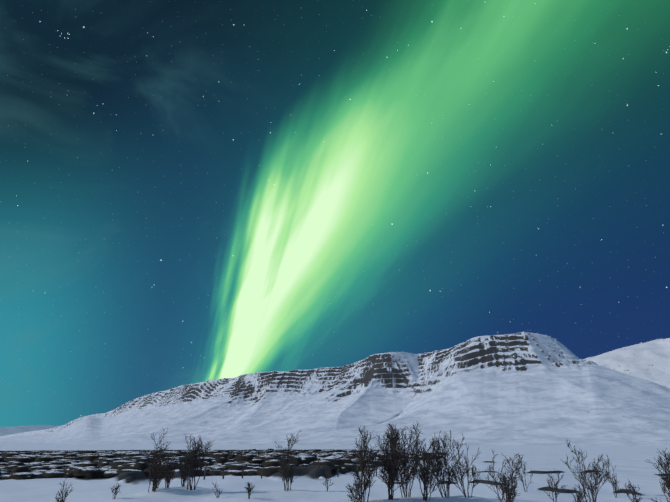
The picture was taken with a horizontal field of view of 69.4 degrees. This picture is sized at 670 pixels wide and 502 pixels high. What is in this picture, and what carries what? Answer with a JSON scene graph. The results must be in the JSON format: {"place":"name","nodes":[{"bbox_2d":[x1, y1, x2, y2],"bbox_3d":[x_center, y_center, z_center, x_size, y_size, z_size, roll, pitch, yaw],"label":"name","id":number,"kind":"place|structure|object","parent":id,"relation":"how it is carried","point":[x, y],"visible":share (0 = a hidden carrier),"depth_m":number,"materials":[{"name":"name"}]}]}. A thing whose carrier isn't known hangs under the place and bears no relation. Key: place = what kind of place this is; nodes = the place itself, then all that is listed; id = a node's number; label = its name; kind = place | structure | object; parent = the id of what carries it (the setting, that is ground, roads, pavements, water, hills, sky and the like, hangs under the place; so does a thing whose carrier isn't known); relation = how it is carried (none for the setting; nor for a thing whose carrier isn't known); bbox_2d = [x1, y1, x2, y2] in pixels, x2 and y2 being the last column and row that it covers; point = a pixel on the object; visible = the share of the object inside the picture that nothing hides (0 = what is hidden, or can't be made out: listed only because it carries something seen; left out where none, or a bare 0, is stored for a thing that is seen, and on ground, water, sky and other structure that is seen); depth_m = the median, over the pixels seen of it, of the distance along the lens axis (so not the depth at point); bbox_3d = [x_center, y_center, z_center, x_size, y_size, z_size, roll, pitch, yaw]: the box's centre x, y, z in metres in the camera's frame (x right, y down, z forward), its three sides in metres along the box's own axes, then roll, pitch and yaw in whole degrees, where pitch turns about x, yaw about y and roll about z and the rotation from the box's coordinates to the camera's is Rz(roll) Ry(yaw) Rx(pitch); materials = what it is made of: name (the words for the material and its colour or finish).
{"place":"outdoors","nodes":[
{"label":"outdoors","id":0,"kind":"place"},
{"bbox_2d":[0,425,61,435],"bbox_3d":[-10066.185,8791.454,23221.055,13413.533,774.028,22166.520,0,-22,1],"label":"hills","id":1,"kind":"structure","parent":0,"point":[4,431],"depth_m":21117.09,"materials":[{"name":"white snow"}]},
{"bbox_2d":[0,332,669,445],"bbox_3d":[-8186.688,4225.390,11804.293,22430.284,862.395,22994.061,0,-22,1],"label":"mountain terrain","id":2,"kind":"structure","parent":0,"point":[526,389],"depth_m":3818.83,"materials":[{"name":"white snow"}]},
{"bbox_2d":[0,443,669,501],"bbox_3d":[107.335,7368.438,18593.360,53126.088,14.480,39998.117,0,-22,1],"label":"snow field","id":3,"kind":"structure","parent":0,"point":[633,466],"depth_m":29.84,"materials":[{"name":"white snow"}]},
{"bbox_2d":[55,478,72,501],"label":"bare shrub","id":4,"kind":"object","parent":3,"relation":"on","point":[59,497],"visible":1,"depth_m":16.45,"materials":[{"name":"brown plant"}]},
{"bbox_2d":[110,482,119,498],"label":"birch bush","id":5,"kind":"object","parent":3,"relation":"on","point":[116,488],"visible":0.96,"depth_m":19.55,"materials":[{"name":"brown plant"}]},
{"bbox_2d":[143,429,169,491],"bbox_3d":[-8.031,9.410,21.809,1.151,2.755,1.476,0,-22,1],"label":"birch shrub","id":6,"kind":"object","parent":3,"relation":"on","point":[155,466],"visible":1,"depth_m":21.61,"materials":[{"name":"black plant"}]},
{"bbox_2d":[148,468,164,488],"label":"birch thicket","id":7,"kind":"object","parent":3,"relation":"on","point":[161,478],"visible":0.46,"depth_m":21.86,"materials":[{"name":"black plant"}]},
{"bbox_2d":[160,454,180,487],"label":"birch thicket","id":8,"kind":"object","parent":3,"relation":"on","point":[169,476],"visible":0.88,"depth_m":22.94,"materials":[{"name":"black plant"}]},
{"bbox_2d":[176,456,188,486],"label":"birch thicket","id":9,"kind":"object","parent":3,"relation":"on","point":[182,473],"visible":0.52,"depth_m":23.95,"materials":[{"name":"black plant"}]},
{"bbox_2d":[180,434,212,489],"bbox_3d":[-6.549,9.886,22.661,1.601,2.513,1.540,0,-22,1],"label":"birch shrub","id":10,"kind":"object","parent":3,"relation":"on","point":[194,460],"visible":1,"depth_m":22.48,"materials":[{"name":"black plant"}]},
{"bbox_2d":[212,481,222,497],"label":"birch bush","id":11,"kind":"object","parent":3,"relation":"on","point":[217,496],"visible":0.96,"depth_m":19.75,"materials":[{"name":"grey plant"}]},
{"bbox_2d":[0,448,442,479],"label":"heath tussocks","id":12,"kind":"object","parent":3,"relation":"on","point":[94,464],"visible":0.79,"depth_m":44.79,"materials":[{"name":"black plant"}]},
{"bbox_2d":[245,482,253,498],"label":"birch bush","id":13,"kind":"object","parent":3,"relation":"on","point":[249,489],"visible":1,"depth_m":19.03,"materials":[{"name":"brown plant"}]},
{"bbox_2d":[272,430,300,490],"bbox_3d":[-2.306,10.070,23.227,1.206,2.738,1.564,-5,-22,13],"label":"birch shrub","id":14,"kind":"object","parent":3,"relation":"on","point":[284,466],"visible":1,"depth_m":22.99,"materials":[{"name":"black plant"}]},
{"bbox_2d":[323,465,334,491],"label":"bare shrub","id":15,"kind":"object","parent":3,"relation":"on","point":[327,476],"visible":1,"depth_m":22.59,"materials":[{"name":"black plant"}]},
{"bbox_2d":[203,460,472,479],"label":"wire fence posts","id":16,"kind":"object","parent":3,"relation":"on","point":[300,469],"visible":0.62,"depth_m":34.26,"materials":[{"name":"brown wood"}]},
{"bbox_2d":[345,483,362,501],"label":"birch bush","id":17,"kind":"object","parent":3,"relation":"on","point":[355,496],"visible":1,"depth_m":15.65,"materials":[{"name":"grey plant"}]},
{"bbox_2d":[351,425,381,501],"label":"birch shrub","id":18,"kind":"object","parent":3,"relation":"on","point":[366,483],"visible":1,"depth_m":17.31,"materials":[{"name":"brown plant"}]},
{"bbox_2d":[374,424,410,499],"bbox_3d":[2.103,7.759,17.825,1.483,2.672,2.105,0,-22,1],"label":"birch shrub","id":19,"kind":"object","parent":3,"relation":"on","point":[394,448],"visible":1,"depth_m":17.55,"materials":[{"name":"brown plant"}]},
{"bbox_2d":[383,422,422,497],"bbox_3d":[2.674,8.111,18.799,1.790,2.798,1.563,0,-22,1],"label":"birch shrub","id":20,"kind":"object","parent":3,"relation":"on","point":[404,474],"visible":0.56,"depth_m":18.59,"materials":[{"name":"black plant"}]},
{"bbox_2d":[402,422,443,500],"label":"birch shrub","id":21,"kind":"object","parent":3,"relation":"on","point":[426,475],"visible":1,"depth_m":17.71,"materials":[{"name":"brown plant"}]},
{"bbox_2d":[430,430,459,496],"bbox_3d":[4.238,8.361,19.060,1.377,2.543,1.198,-9,-23,22],"label":"birch shrub","id":22,"kind":"object","parent":3,"relation":"on","point":[445,452],"visible":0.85,"depth_m":18.94,"materials":[{"name":"black plant"}]},
{"bbox_2d":[446,434,483,497],"bbox_3d":[4.869,8.297,18.782,1.811,2.392,1.102,-20,-29,41],"label":"birch shrub","id":23,"kind":"object","parent":3,"relation":"on","point":[455,476],"visible":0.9,"depth_m":18.61,"materials":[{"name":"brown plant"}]},
{"bbox_2d":[485,449,523,501],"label":"birch shrub","id":24,"kind":"object","parent":3,"relation":"on","point":[507,491],"visible":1,"depth_m":14.57,"materials":[{"name":"black plant"}]},
{"bbox_2d":[506,454,532,491],"bbox_3d":[8.820,10.634,23.152,1.182,1.799,0.791,-19,-29,40],"label":"bare shrub","id":25,"kind":"object","parent":3,"relation":"on","point":[517,468],"visible":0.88,"depth_m":23.16,"materials":[{"name":"grey plant"}]},
{"bbox_2d":[544,469,566,501],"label":"bare shrub","id":26,"kind":"object","parent":3,"relation":"on","point":[554,487],"visible":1,"depth_m":17.49,"materials":[{"name":"grey plant"}]},
{"bbox_2d":[568,486,587,501],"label":"birch bush","id":27,"kind":"object","parent":3,"relation":"on","point":[580,493],"visible":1,"depth_m":13.85,"materials":[{"name":"grey plant"}]},
{"bbox_2d":[562,440,609,501],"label":"birch shrub","id":28,"kind":"object","parent":3,"relation":"on","point":[596,473],"visible":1,"depth_m":16.36,"materials":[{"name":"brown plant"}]},
{"bbox_2d":[603,455,618,497],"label":"bare shrub","id":29,"kind":"object","parent":3,"relation":"on","point":[613,483],"visible":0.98,"depth_m":20.91,"materials":[{"name":"grey plant"}]},
{"bbox_2d":[619,481,642,501],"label":"bare shrub","id":30,"kind":"object","parent":3,"relation":"on","point":[633,490],"visible":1,"depth_m":15.63,"materials":[{"name":"grey plant"}]},
{"bbox_2d":[646,448,669,501],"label":"birch shrub","id":31,"kind":"object","parent":3,"relation":"on","point":[664,466],"visible":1,"depth_m":14.48,"materials":[{"name":"black plant"}]},
{"bbox_2d":[0,0,669,426],"label":"sky","id":32,"kind":"structure","parent":0,"point":[216,233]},
{"bbox_2d":[583,338,669,387],"bbox_3d":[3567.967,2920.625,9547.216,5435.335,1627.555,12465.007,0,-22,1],"label":"mountain","id":33,"kind":"structure","parent":0,"point":[649,361],"depth_m":7333.47,"materials":[{"name":"white snow"}]}
]}

